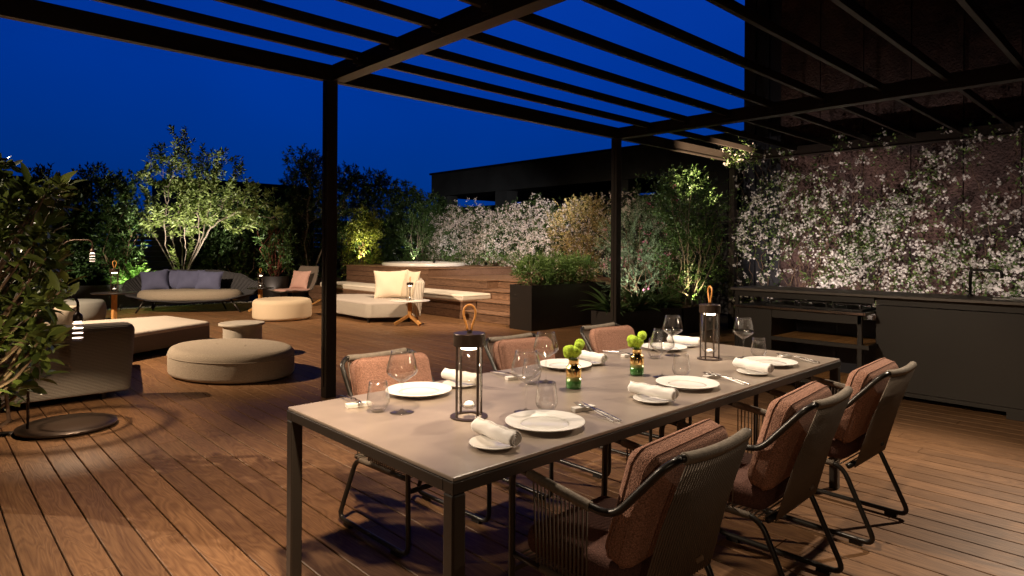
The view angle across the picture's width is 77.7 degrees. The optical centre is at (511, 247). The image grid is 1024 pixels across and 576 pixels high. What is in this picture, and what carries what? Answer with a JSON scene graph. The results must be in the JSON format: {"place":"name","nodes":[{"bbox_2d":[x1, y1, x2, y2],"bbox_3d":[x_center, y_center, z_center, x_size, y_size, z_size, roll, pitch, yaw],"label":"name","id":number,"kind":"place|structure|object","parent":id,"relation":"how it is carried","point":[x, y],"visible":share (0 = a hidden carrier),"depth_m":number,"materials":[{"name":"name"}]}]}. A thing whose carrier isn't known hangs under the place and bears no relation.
{"place":"outdoors","nodes":[
{"label":"outdoors","id":0,"kind":"place"},
{"bbox_2d":[149,177,316,274],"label":"parapet block","id":1,"kind":"structure","parent":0,"point":[240,184],"depth_m":26.06,"materials":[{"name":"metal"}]},
{"bbox_2d":[0,304,727,575],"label":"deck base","id":2,"kind":"object","parent":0,"point":[723,320],"depth_m":11.56,"materials":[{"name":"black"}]},
{"bbox_2d":[108,301,252,309],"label":"gravel","id":3,"kind":"structure","parent":2,"relation":"on","point":[183,305],"depth_m":14.69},
{"bbox_2d":[3,283,110,307],"bbox_3d":[-10.143,1.049,13.193,3.000,0.500,0.800,0,0,-43],"label":"planter","id":4,"kind":"object","parent":3,"relation":"on","point":[83,292],"visible":0.3,"depth_m":13.72,"materials":[{"name":"metal"}]},
{"bbox_2d":[108,283,249,306],"bbox_3d":[-7.927,1.062,15.289,2.900,0.500,0.800,0,0,-43],"label":"planter","id":5,"kind":"object","parent":3,"relation":"on","point":[124,300],"visible":0.25,"depth_m":14.23,"materials":[{"name":"metal"}]},
{"bbox_2d":[83,193,147,284],"bbox_3d":[-8.689,-0.141,14.025,1.308,2.183,1.146,0,0,-43],"label":"leafy shrub","id":6,"kind":"object","parent":5,"relation":"in","point":[120,255],"visible":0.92,"depth_m":14.03,"materials":[{"name":"green plant"}]},
{"bbox_2d":[102,262,155,283],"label":"fern","id":7,"kind":"object","parent":5,"relation":"in","point":[131,275],"visible":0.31,"depth_m":13.92,"materials":[{"name":"green plant"}]},
{"bbox_2d":[103,124,285,268],"bbox_3d":[-7.558,-0.982,15.062,4.242,3.996,2.292,0,0,-8],"label":"tree","id":8,"kind":"object","parent":5,"relation":"in","point":[246,214],"visible":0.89,"depth_m":15.06,"materials":[{"name":"green plant"}]},
{"bbox_2d":[260,275,288,297],"bbox_3d":[-5.968,1.014,15.998,0.670,0.620,0.670,0,0,-43],"label":"round pot","id":9,"kind":"object","parent":3,"relation":"on","point":[280,281],"visible":0.56,"depth_m":15.72,"materials":[{"name":"black metal"}]},
{"bbox_2d":[250,193,299,276],"bbox_3d":[-5.996,-0.295,16.053,1.172,2.248,1.263,0,0,-43],"label":"photinia","id":10,"kind":"object","parent":9,"relation":"in","point":[268,258],"visible":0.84,"depth_m":15.90,"materials":[{"name":"green plant"}]},
{"bbox_2d":[288,277,339,297],"bbox_3d":[-5.565,1.077,17.521,1.400,0.500,0.800,0,0,-43],"label":"planter","id":11,"kind":"object","parent":3,"relation":"on","point":[303,294],"visible":0.12,"depth_m":16.93,"materials":[{"name":"metal"}]},
{"bbox_2d":[279,149,353,265],"bbox_3d":[-5.437,-0.808,17.574,1.910,3.894,1.580,0,0,-27],"label":"tree","id":12,"kind":"object","parent":11,"relation":"in","point":[310,191],"visible":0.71,"depth_m":17.30,"materials":[{"name":"green plant"}]},
{"bbox_2d":[413,210,742,313],"bbox_3d":[0.868,0.275,17.062,0.110,2.220,12.200,0,0,-43],"label":"screen","id":13,"kind":"object","parent":2,"relation":"on","point":[723,302],"visible":0.03,"depth_m":13.78,"materials":[{"name":"plant"}]},
{"bbox_2d":[552,186,699,300],"bbox_3d":[2.521,-0.195,14.402,0.872,3.183,3.924,0,0,-43],"label":"jasmine hedge","id":14,"kind":"object","parent":2,"relation":"on","point":[625,221],"visible":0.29,"depth_m":14.42,"materials":[{"name":"plant"}]},
{"bbox_2d":[625,162,707,299],"bbox_3d":[3.140,-0.153,12.702,1.920,3.114,1.591,0,0,-43],"label":"tall bush","id":15,"kind":"object","parent":2,"relation":"on","point":[647,228],"visible":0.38,"depth_m":12.63,"materials":[{"name":"green plant"}]},
{"bbox_2d":[743,0,1023,319],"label":"building","id":16,"kind":"structure","parent":2,"relation":"on","point":[950,36],"depth_m":9.30,"materials":[{"name":"metal"}]},
{"bbox_2d":[0,0,744,246],"label":"sky","id":17,"kind":"structure","parent":0,"point":[68,99],"materials":[{"name":"blue"}]},
{"bbox_2d":[86,251,727,315],"bbox_3d":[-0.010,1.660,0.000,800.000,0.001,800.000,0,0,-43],"label":"ground","id":18,"kind":"structure","parent":0,"point":[253,297],"depth_m":18.76,"materials":[{"name":"grey"}]},
{"bbox_2d":[10,162,97,299],"bbox_3d":[-9.949,-0.226,13.634,1.936,3.254,1.716,0,0,-43],"label":"evergreen","id":19,"kind":"object","parent":18,"relation":"on","point":[74,201],"visible":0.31,"depth_m":13.71,"materials":[{"name":"green plant"}]},
{"bbox_2d":[57,160,146,307],"bbox_3d":[-9.399,-0.269,14.538,1.927,3.490,1.588,0,0,-43],"label":"evergreen","id":20,"kind":"object","parent":18,"relation":"on","point":[100,186],"visible":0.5,"depth_m":14.36,"materials":[{"name":"green plant"}]},
{"bbox_2d":[23,211,409,293],"bbox_3d":[-9.321,0.214,15.968,16.400,2.220,0.110,0,0,-43],"label":"hedge","id":21,"kind":"object","parent":18,"relation":"on","point":[153,251],"visible":0.12,"depth_m":16.53,"materials":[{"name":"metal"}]},
{"bbox_2d":[190,184,265,302],"bbox_3d":[-7.425,-0.082,16.675,2.068,3.165,1.683,0,0,-43],"label":"evergreen","id":22,"kind":"object","parent":18,"relation":"on","point":[239,248],"visible":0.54,"depth_m":16.40,"materials":[{"name":"green plant"}]},
{"bbox_2d":[263,143,338,277],"bbox_3d":[-5.880,-0.753,18.105,2.208,4.407,1.838,0,0,-43],"label":"evergreen","id":23,"kind":"object","parent":18,"relation":"on","point":[298,223],"visible":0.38,"depth_m":17.86,"materials":[{"name":"green plant"}]},
{"bbox_2d":[316,160,381,280],"bbox_3d":[-4.810,-0.489,18.691,1.994,4.103,1.640,0,0,-43],"label":"evergreen","id":24,"kind":"object","parent":18,"relation":"on","point":[350,180],"visible":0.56,"depth_m":18.54,"materials":[{"name":"green plant"}]},
{"bbox_2d":[341,204,384,276],"bbox_3d":[-4.269,0.035,18.153,1.158,2.655,1.227,0,0,27],"label":"yellow shrub","id":25,"kind":"object","parent":18,"relation":"on","point":[367,230],"visible":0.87,"depth_m":18.04,"materials":[{"name":"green plant"}]},
{"bbox_2d":[347,167,408,264],"bbox_3d":[-4.100,-0.517,19.438,1.911,3.902,1.687,0,0,-43],"label":"evergreen","id":26,"kind":"object","parent":18,"relation":"on","point":[380,181],"visible":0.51,"depth_m":19.24,"materials":[{"name":"green plant"}]},
{"bbox_2d":[380,180,432,261],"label":"evergreen","id":27,"kind":"object","parent":18,"relation":"on","point":[413,193],"visible":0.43,"depth_m":19.86,"materials":[{"name":"green plant"}]},
{"bbox_2d":[396,196,444,260],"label":"willow shrub","id":28,"kind":"object","parent":18,"relation":"on","point":[426,240],"visible":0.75,"depth_m":19.38,"materials":[{"name":"green plant"}]},
{"bbox_2d":[413,189,460,260],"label":"evergreen","id":29,"kind":"object","parent":18,"relation":"on","point":[442,203],"visible":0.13,"depth_m":20.41,"materials":[{"name":"green plant"}]},
{"bbox_2d":[429,130,743,307],"bbox_3d":[3.515,-0.719,22.849,4.620,4.800,15.580,0,0,-43],"label":"roof structure","id":30,"kind":"object","parent":18,"relation":"on","point":[563,177],"visible":0.28,"depth_m":21.53,"materials":[{"name":"concrete"}]},
{"bbox_2d":[0,299,1023,575],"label":"deck","id":31,"kind":"structure","parent":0,"point":[166,475],"depth_m":3.56,"materials":[{"name":"brown wood"}]},
{"bbox_2d":[0,153,87,428],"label":"glossy shrub","id":32,"kind":"object","parent":31,"relation":"on","point":[22,325],"visible":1,"depth_m":3.55,"materials":[{"name":"green plant"}]},
{"bbox_2d":[13,296,117,437],"bbox_3d":[-3.307,0.846,4.735,0.636,0.989,0.636,0,0,-33],"label":"floor lamp","id":33,"kind":"object","parent":31,"relation":"on","point":[65,425],"visible":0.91,"depth_m":4.70,"materials":[{"name":"brown metal"}]},
{"bbox_2d":[0,316,209,403],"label":"corner sofa","id":34,"kind":"object","parent":31,"relation":"on","point":[97,358],"visible":0.79,"depth_m":5.55,"materials":[{"name":"beige fabric"}]},
{"bbox_2d":[35,305,75,325],"bbox_3d":[-4.829,0.801,6.586,0.552,0.480,0.242,0,0,-29],"label":"cushion","id":35,"kind":"object","parent":34,"relation":"on","point":[65,317],"visible":0.09,"depth_m":6.64,"materials":[{"name":"fabric"}]},
{"bbox_2d":[64,299,106,320],"bbox_3d":[-7.597,1.108,11.127,0.850,0.412,0.850,0,0,-43],"label":"cushion","id":36,"kind":"object","parent":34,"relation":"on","point":[92,309],"visible":0.38,"depth_m":10.96,"materials":[{"name":"grey fabric"}]},
{"bbox_2d":[90,291,137,318],"bbox_3d":[-6.439,1.018,10.295,0.660,0.594,0.660,0,0,29],"label":"dark table","id":37,"kind":"object","parent":31,"relation":"on","point":[113,305],"visible":0.62,"depth_m":10.27,"materials":[{"name":"wood"}]},
{"bbox_2d":[108,261,119,292],"bbox_3d":[-6.435,0.463,10.295,0.172,0.518,0.172,0,0,-43],"label":"lantern","id":38,"kind":"object","parent":37,"relation":"on","point":[114,270],"visible":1,"depth_m":10.28,"materials":[{"name":"brown metal"}]},
{"bbox_2d":[122,269,263,313],"bbox_3d":[-6.637,0.897,13.291,2.781,0.868,1.031,0,0,-10],"label":"rope sofa","id":39,"kind":"object","parent":31,"relation":"on","point":[233,287],"visible":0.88,"depth_m":13.10,"materials":[{"name":"grey"}]},
{"bbox_2d":[140,269,168,289],"bbox_3d":[-7.416,0.676,13.198,0.577,0.478,0.237,0,0,-19],"label":"cushion","id":40,"kind":"object","parent":39,"relation":"on","point":[152,280],"visible":0.96,"depth_m":13.14,"materials":[{"name":"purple fabric"}]},
{"bbox_2d":[164,269,177,288],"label":"cushion","id":41,"kind":"object","parent":39,"relation":"on","point":[172,276],"visible":0.61,"depth_m":13.34,"materials":[{"name":"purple fabric"}]},
{"bbox_2d":[176,270,204,288],"bbox_3d":[-6.797,0.674,13.437,0.546,0.412,0.209,0,0,-12],"label":"cushion","id":42,"kind":"object","parent":39,"relation":"on","point":[187,279],"visible":0.72,"depth_m":13.36,"materials":[{"name":"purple fabric"}]},
{"bbox_2d":[195,270,222,288],"bbox_3d":[-6.372,0.687,13.377,0.557,0.436,0.211,0,0,-3],"label":"cushion","id":43,"kind":"object","parent":39,"relation":"on","point":[208,280],"visible":0.84,"depth_m":13.31,"materials":[{"name":"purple fabric"}]},
{"bbox_2d":[167,338,294,384],"bbox_3d":[-3.000,1.183,6.804,1.142,0.317,1.490,0,0,-43],"label":"oval ottoman","id":44,"kind":"object","parent":31,"relation":"on","point":[227,361],"visible":1,"depth_m":6.34,"materials":[{"name":"beige fabric"}]},
{"bbox_2d":[218,320,264,338],"bbox_3d":[-3.352,1.131,7.889,0.536,0.417,0.536,0,0,0],"label":"concrete table","id":45,"kind":"object","parent":31,"relation":"on","point":[248,329],"visible":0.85,"depth_m":7.71,"materials":[{"name":"concrete"}]},
{"bbox_2d":[252,297,311,321],"bbox_3d":[-4.320,1.136,11.969,1.060,0.397,1.060,0,0,-43],"label":"round ottoman","id":46,"kind":"object","parent":31,"relation":"on","point":[275,309],"visible":0.98,"depth_m":11.54,"materials":[{"name":"beige fabric"}]},
{"bbox_2d":[269,265,320,304],"bbox_3d":[-4.914,0.871,14.488,0.713,0.922,1.020,0,0,28],"label":"lounge chair","id":47,"kind":"object","parent":31,"relation":"on","point":[313,277],"visible":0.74,"depth_m":14.60,"materials":[{"name":"brown"}]},
{"bbox_2d":[289,270,310,288],"bbox_3d":[-4.869,0.731,14.615,0.506,0.421,0.220,0,0,22],"label":"cushion","id":48,"kind":"object","parent":47,"relation":"on","point":[300,279],"visible":0.98,"depth_m":14.54,"materials":[{"name":"fabric"}]},
{"bbox_2d":[337,278,424,322],"bbox_3d":[-2.605,0.965,12.460,1.502,0.759,2.673,0,0,-43],"label":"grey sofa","id":49,"kind":"object","parent":31,"relation":"on","point":[368,306],"visible":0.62,"depth_m":11.54,"materials":[{"name":"fabric"}]},
{"bbox_2d":[374,270,407,297],"bbox_3d":[-2.322,0.701,12.230,0.686,0.568,0.257,0,0,-7],"label":"cushion","id":50,"kind":"object","parent":49,"relation":"on","point":[389,284],"visible":0.84,"depth_m":12.15,"materials":[{"name":"fabric"}]},
{"bbox_2d":[402,270,420,298],"bbox_3d":[-1.915,0.694,12.038,0.236,0.531,0.586,0,0,-33],"label":"cushion","id":51,"kind":"object","parent":49,"relation":"on","point":[415,276],"visible":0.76,"depth_m":11.91,"materials":[{"name":"fabric"}]},
{"bbox_2d":[389,299,429,325],"bbox_3d":[-1.789,1.128,11.142,0.704,0.429,0.704,0,0,0],"label":"white table","id":52,"kind":"object","parent":31,"relation":"on","point":[411,316],"visible":0.98,"depth_m":11.07,"materials":[{"name":"white"}]},
{"bbox_2d":[338,348,491,557],"bbox_3d":[-0.499,0.950,3.140,0.642,0.815,0.537,0,0,45],"label":"dining chair","id":53,"kind":"object","parent":31,"relation":"on","point":[364,369],"visible":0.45,"depth_m":3.11,"materials":[{"name":"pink fabric"}]},
{"bbox_2d":[309,264,672,324],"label":"spa platform","id":54,"kind":"structure","parent":31,"relation":"on","point":[496,281],"depth_m":13.90,"materials":[{"name":"brown wood"}]},
{"bbox_2d":[320,281,374,291],"bbox_3d":[-3.701,0.937,15.595,0.752,0.121,2.872,0,0,-43],"label":"bench pad","id":55,"kind":"object","parent":54,"relation":"on","point":[360,286],"visible":0.63,"depth_m":15.31,"materials":[{"name":"beige"}]},
{"bbox_2d":[382,261,465,266],"bbox_3d":[-2.415,0.410,17.469,2.280,0.132,2.280,0,0,-43],"label":"hot tub","id":56,"kind":"object","parent":54,"relation":"on","point":[422,263],"visible":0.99,"depth_m":16.66,"materials":[{"name":"white plastic"}]},
{"bbox_2d":[423,288,490,300],"bbox_3d":[-1.685,0.949,13.462,0.752,0.121,2.942,0,0,-43],"label":"bench pad","id":57,"kind":"object","parent":54,"relation":"on","point":[449,294],"visible":0.52,"depth_m":12.57,"materials":[{"name":"beige"}]},
{"bbox_2d":[471,247,508,265],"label":"shrub","id":58,"kind":"object","parent":54,"relation":"on","point":[495,258],"visible":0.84,"depth_m":17.23,"materials":[{"name":"green plant"}]},
{"bbox_2d":[425,193,561,273],"bbox_3d":[-0.569,-0.038,17.674,0.893,2.832,5.555,0,0,-43],"label":"jasmine hedge","id":59,"kind":"object","parent":54,"relation":"on","point":[479,236],"visible":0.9,"depth_m":17.27,"materials":[{"name":"white plant"}]},
{"bbox_2d":[0,0,1023,397],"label":"pergola","id":60,"kind":"object","parent":31,"relation":"on","point":[432,36],"visible":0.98,"depth_m":5.71,"materials":[{"name":"grey metal"}]},
{"bbox_2d":[484,332,610,499],"bbox_3d":[0.185,0.954,3.787,0.537,0.815,0.642,0,0,-42],"label":"dining chair","id":61,"kind":"object","parent":31,"relation":"on","point":[504,348],"visible":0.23,"depth_m":3.81,"materials":[{"name":"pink fabric"}]},
{"bbox_2d":[510,281,605,330],"bbox_3d":[0.842,0.993,11.234,1.930,0.745,0.520,0,0,-43],"label":"planter","id":62,"kind":"object","parent":31,"relation":"on","point":[539,307],"visible":0.77,"depth_m":10.73,"materials":[{"name":"black metal"}]},
{"bbox_2d":[510,249,558,285],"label":"plant","id":63,"kind":"object","parent":62,"relation":"in","point":[521,268],"visible":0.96,"depth_m":10.75,"materials":[{"name":"green plant"}]},
{"bbox_2d":[534,248,580,284],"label":"plant","id":64,"kind":"object","parent":62,"relation":"in","point":[563,260],"visible":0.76,"depth_m":11.11,"materials":[{"name":"green plant"}]},
{"bbox_2d":[556,250,602,283],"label":"plant","id":65,"kind":"object","parent":62,"relation":"in","point":[585,261],"visible":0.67,"depth_m":11.53,"materials":[{"name":"green plant"}]},
{"bbox_2d":[286,341,840,575],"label":"dining table","id":66,"kind":"object","parent":31,"relation":"on","point":[427,440],"visible":0.71,"depth_m":2.43,"materials":[{"name":"stone"}]},
{"bbox_2d":[385,382,451,397],"bbox_3d":[-0.395,0.607,2.699,0.279,0.022,0.279,0,0,-43],"label":"dinner plate","id":67,"kind":"object","parent":66,"relation":"on","point":[418,389],"visible":1,"depth_m":2.73,"materials":[{"name":"white"}]},
{"bbox_2d":[443,380,475,387],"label":"bread plate","id":68,"kind":"object","parent":66,"relation":"on","point":[451,383],"visible":0.48,"depth_m":2.86,"materials":[{"name":"white"}]},
{"bbox_2d":[441,368,479,383],"bbox_3d":[-0.230,0.581,2.879,0.218,0.050,0.049,0,0,39],"label":"napkin","id":69,"kind":"object","parent":68,"relation":"on","point":[450,374],"visible":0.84,"depth_m":2.86,"materials":[{"name":"white fabric"}]},
{"bbox_2d":[450,304,487,421],"bbox_3d":[-0.157,0.412,2.332,0.138,0.414,0.138,0,0,0],"label":"lantern","id":70,"kind":"object","parent":66,"relation":"on","point":[468,339],"visible":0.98,"depth_m":2.30,"materials":[{"name":"brown metal"}]},
{"bbox_2d":[469,434,520,449],"bbox_3d":[-0.054,0.613,1.996,0.163,0.014,0.163,0,0,-43],"label":"bread plate","id":71,"kind":"object","parent":66,"relation":"on","point":[482,441],"visible":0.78,"depth_m":1.99,"materials":[{"name":"white"}]},
{"bbox_2d":[471,416,521,447],"bbox_3d":[-0.052,0.582,2.014,0.049,0.050,0.218,0,0,-37],"label":"napkin","id":72,"kind":"object","parent":71,"relation":"on","point":[499,433],"visible":1,"depth_m":1.98,"materials":[{"name":"white fabric"}]},
{"bbox_2d":[505,410,584,432],"bbox_3d":[0.115,0.610,2.218,0.279,0.022,0.279,0,0,-43],"label":"dinner plate","id":73,"kind":"object","parent":66,"relation":"on","point":[546,421],"visible":1,"depth_m":2.24,"materials":[{"name":"white"}]},
{"bbox_2d":[538,359,591,369],"bbox_3d":[0.276,0.611,3.313,0.279,0.022,0.279,0,0,-43],"label":"dinner plate","id":74,"kind":"object","parent":66,"relation":"on","point":[559,364],"visible":0.73,"depth_m":3.35,"materials":[{"name":"white"}]},
{"bbox_2d":[566,359,580,389],"bbox_3d":[0.274,0.558,2.822,0.068,0.127,0.068,0,0,-43],"label":"vase","id":75,"kind":"object","parent":66,"relation":"on","point":[573,374],"visible":1,"depth_m":2.79,"materials":[{"name":"multicoloured glass"}]},
{"bbox_2d":[563,339,584,359],"bbox_3d":[0.273,0.497,2.820,0.096,0.190,0.096,0,0,-43],"label":"flower bunch","id":76,"kind":"object","parent":75,"relation":"on","point":[572,351],"visible":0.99,"depth_m":2.79,"materials":[{"name":"green"}]},
{"bbox_2d":[579,359,602,364],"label":"bread plate","id":77,"kind":"object","parent":66,"relation":"on","point":[595,363],"visible":0.32,"depth_m":3.43,"materials":[{"name":"white"}]},
{"bbox_2d":[577,350,607,362],"bbox_3d":[0.423,0.584,3.440,0.049,0.050,0.218,0,0,-38],"label":"napkin","id":78,"kind":"object","parent":77,"relation":"on","point":[594,356],"visible":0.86,"depth_m":3.40,"materials":[{"name":"white fabric"}]},
{"bbox_2d":[630,348,643,375],"bbox_3d":[0.615,0.560,3.131,0.068,0.127,0.068,0,0,-22],"label":"vase","id":79,"kind":"object","parent":66,"relation":"on","point":[636,362],"visible":0.97,"depth_m":3.10,"materials":[{"name":"multicoloured glass"}]},
{"bbox_2d":[627,331,646,348],"bbox_3d":[0.615,0.501,3.130,0.094,0.186,0.094,0,0,-43],"label":"flower bunch","id":80,"kind":"object","parent":79,"relation":"on","point":[635,342],"visible":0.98,"depth_m":3.10,"materials":[{"name":"green"}]},
{"bbox_2d":[633,394,672,403],"bbox_3d":[0.575,0.617,2.591,0.163,0.014,0.163,0,0,-43],"label":"bread plate","id":81,"kind":"object","parent":66,"relation":"on","point":[647,399],"visible":0.76,"depth_m":2.58,"materials":[{"name":"white"}]},
{"bbox_2d":[628,381,678,400],"bbox_3d":[0.576,0.585,2.609,0.218,0.050,0.049,0,0,44],"label":"napkin","id":82,"kind":"object","parent":81,"relation":"on","point":[661,392],"visible":1,"depth_m":2.59,"materials":[{"name":"white fabric"}]},
{"bbox_2d":[642,343,686,350],"bbox_3d":[0.937,0.615,3.925,0.279,0.022,0.279,0,0,-43],"label":"dinner plate","id":83,"kind":"object","parent":66,"relation":"on","point":[659,346],"visible":0.94,"depth_m":3.96,"materials":[{"name":"white"}]},
{"bbox_2d":[675,343,696,346],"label":"bread plate","id":84,"kind":"object","parent":66,"relation":"on","point":[688,345],"visible":0.47,"depth_m":4.06,"materials":[{"name":"white"}]},
{"bbox_2d":[667,335,699,344],"bbox_3d":[1.101,0.589,4.076,0.218,0.050,0.049,0,0,37],"label":"napkin","id":85,"kind":"object","parent":84,"relation":"on","point":[686,340],"visible":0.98,"depth_m":4.06,"materials":[{"name":"white fabric"}]},
{"bbox_2d":[656,375,719,389],"bbox_3d":[0.791,0.614,2.871,0.279,0.022,0.279,0,0,-43],"label":"dinner plate","id":86,"kind":"object","parent":66,"relation":"on","point":[680,382],"visible":1,"depth_m":2.90,"materials":[{"name":"white"}]},
{"bbox_2d":[697,286,721,360],"bbox_3d":[1.116,0.420,3.591,0.138,0.414,0.138,0,0,-11],"label":"lantern","id":87,"kind":"object","parent":66,"relation":"on","point":[709,308],"visible":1,"depth_m":3.56,"materials":[{"name":"brown metal"}]},
{"bbox_2d":[737,368,769,375],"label":"bread plate","id":88,"kind":"object","parent":66,"relation":"on","point":[749,372],"visible":0.78,"depth_m":3.18,"materials":[{"name":"white"}]},
{"bbox_2d":[732,357,773,373],"bbox_3d":[1.208,0.589,3.192,0.049,0.050,0.218,0,0,-31],"label":"napkin","id":89,"kind":"object","parent":88,"relation":"on","point":[754,365],"visible":1,"depth_m":3.17,"materials":[{"name":"white fabric"}]},
{"bbox_2d":[742,356,797,366],"bbox_3d":[1.390,0.618,3.431,0.279,0.022,0.279,0,0,-43],"label":"dinner plate","id":90,"kind":"object","parent":66,"relation":"on","point":[778,362],"visible":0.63,"depth_m":3.49,"materials":[{"name":"white"}]},
{"bbox_2d":[546,193,610,281],"bbox_3d":[1.415,0.135,12.730,1.516,2.519,1.485,0,0,3],"label":"glowing shrub","id":91,"kind":"object","parent":31,"relation":"on","point":[588,240],"visible":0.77,"depth_m":12.65,"materials":[{"name":"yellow plant"}]},
{"bbox_2d":[508,419,751,575],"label":"dining chair","id":92,"kind":"object","parent":31,"relation":"on","point":[662,514],"visible":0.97,"depth_m":1.87,"materials":[{"name":"fabric"}]},
{"bbox_2d":[590,194,675,303],"bbox_3d":[2.176,0.222,11.339,1.588,2.360,1.548,0,0,20],"label":"grevillea","id":93,"kind":"object","parent":31,"relation":"on","point":[638,254],"visible":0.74,"depth_m":11.29,"materials":[{"name":"plant"}]},
{"bbox_2d":[580,322,691,456],"bbox_3d":[0.831,0.958,4.398,0.537,0.815,0.642,0,0,-44],"label":"dining chair","id":94,"kind":"object","parent":31,"relation":"on","point":[612,336],"visible":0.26,"depth_m":4.42,"materials":[{"name":"pink fabric"}]},
{"bbox_2d":[591,306,681,340],"bbox_3d":[1.927,1.147,9.708,1.650,0.450,0.490,0,0,-43],"label":"planter","id":95,"kind":"object","parent":31,"relation":"on","point":[647,321],"visible":0.52,"depth_m":9.52,"materials":[{"name":"black metal"}]},
{"bbox_2d":[572,286,645,315],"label":"agapanthus","id":96,"kind":"object","parent":95,"relation":"on","point":[603,301],"visible":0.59,"depth_m":9.27,"materials":[{"name":"green plant"}]},
{"bbox_2d":[621,283,663,311],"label":"agapanthus","id":97,"kind":"object","parent":95,"relation":"on","point":[636,299],"visible":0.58,"depth_m":9.53,"materials":[{"name":"green plant"}]},
{"bbox_2d":[637,287,667,310],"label":"ground plant","id":98,"kind":"object","parent":95,"relation":"in","point":[656,301],"visible":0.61,"depth_m":9.75,"materials":[{"name":"green plant"}]},
{"bbox_2d":[651,290,684,309],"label":"agapanthus","id":99,"kind":"object","parent":95,"relation":"on","point":[665,300],"visible":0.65,"depth_m":9.92,"materials":[{"name":"green plant"}]},
{"bbox_2d":[670,301,717,333],"bbox_3d":[2.901,1.167,10.788,1.150,0.420,0.720,0,0,-43],"label":"planter","id":100,"kind":"object","parent":31,"relation":"on","point":[690,319],"visible":0.44,"depth_m":10.38,"materials":[{"name":"black metal"}]},
{"bbox_2d":[642,164,732,306],"bbox_3d":[3.094,-0.190,11.043,1.667,2.544,1.556,0,0,-43],"label":"tall bush","id":101,"kind":"object","parent":100,"relation":"in","point":[709,235],"visible":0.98,"depth_m":10.81,"materials":[{"name":"green plant"}]},
{"bbox_2d":[659,381,852,575],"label":"dining chair","id":102,"kind":"object","parent":31,"relation":"on","point":[785,461],"visible":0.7,"depth_m":2.44,"materials":[{"name":"brown fabric"}]},
{"bbox_2d":[734,301,877,385],"bbox_3d":[2.956,0.978,6.317,0.655,0.800,1.260,0,0,-43],"label":"grill trolley","id":103,"kind":"object","parent":31,"relation":"on","point":[847,339],"visible":0.52,"depth_m":6.33,"materials":[{"name":"brown metal"}]},
{"bbox_2d":[766,298,875,311],"bbox_3d":[3.037,0.551,6.274,0.400,0.065,0.900,0,0,-43],"label":"grill hob","id":104,"kind":"object","parent":103,"relation":"on","point":[843,306],"visible":0.88,"depth_m":6.16,"materials":[{"name":"brown metal"}]},
{"bbox_2d":[753,357,916,546],"bbox_3d":[1.651,0.963,3.239,0.537,0.815,0.642,0,0,-42],"label":"dining chair","id":105,"kind":"object","parent":31,"relation":"on","point":[879,386],"visible":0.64,"depth_m":3.03,"materials":[{"name":"fabric"}]},
{"bbox_2d":[711,115,1023,319],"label":"jasmine vine","id":106,"kind":"object","parent":31,"relation":"on","point":[988,278],"visible":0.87,"depth_m":9.27,"materials":[{"name":"beige plant"}]},
{"bbox_2d":[730,285,1023,421],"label":"kitchen counter","id":107,"kind":"object","parent":31,"relation":"on","point":[964,350],"visible":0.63,"depth_m":5.42,"materials":[{"name":"grey metal"}]},
{"bbox_2d":[967,269,1003,295],"bbox_3d":[4.142,0.306,5.575,0.086,0.247,0.262,0,0,-43],"label":"faucet","id":108,"kind":"object","parent":107,"relation":"on","point":[983,270],"visible":0.98,"depth_m":5.63,"materials":[{"name":"brown metal"}]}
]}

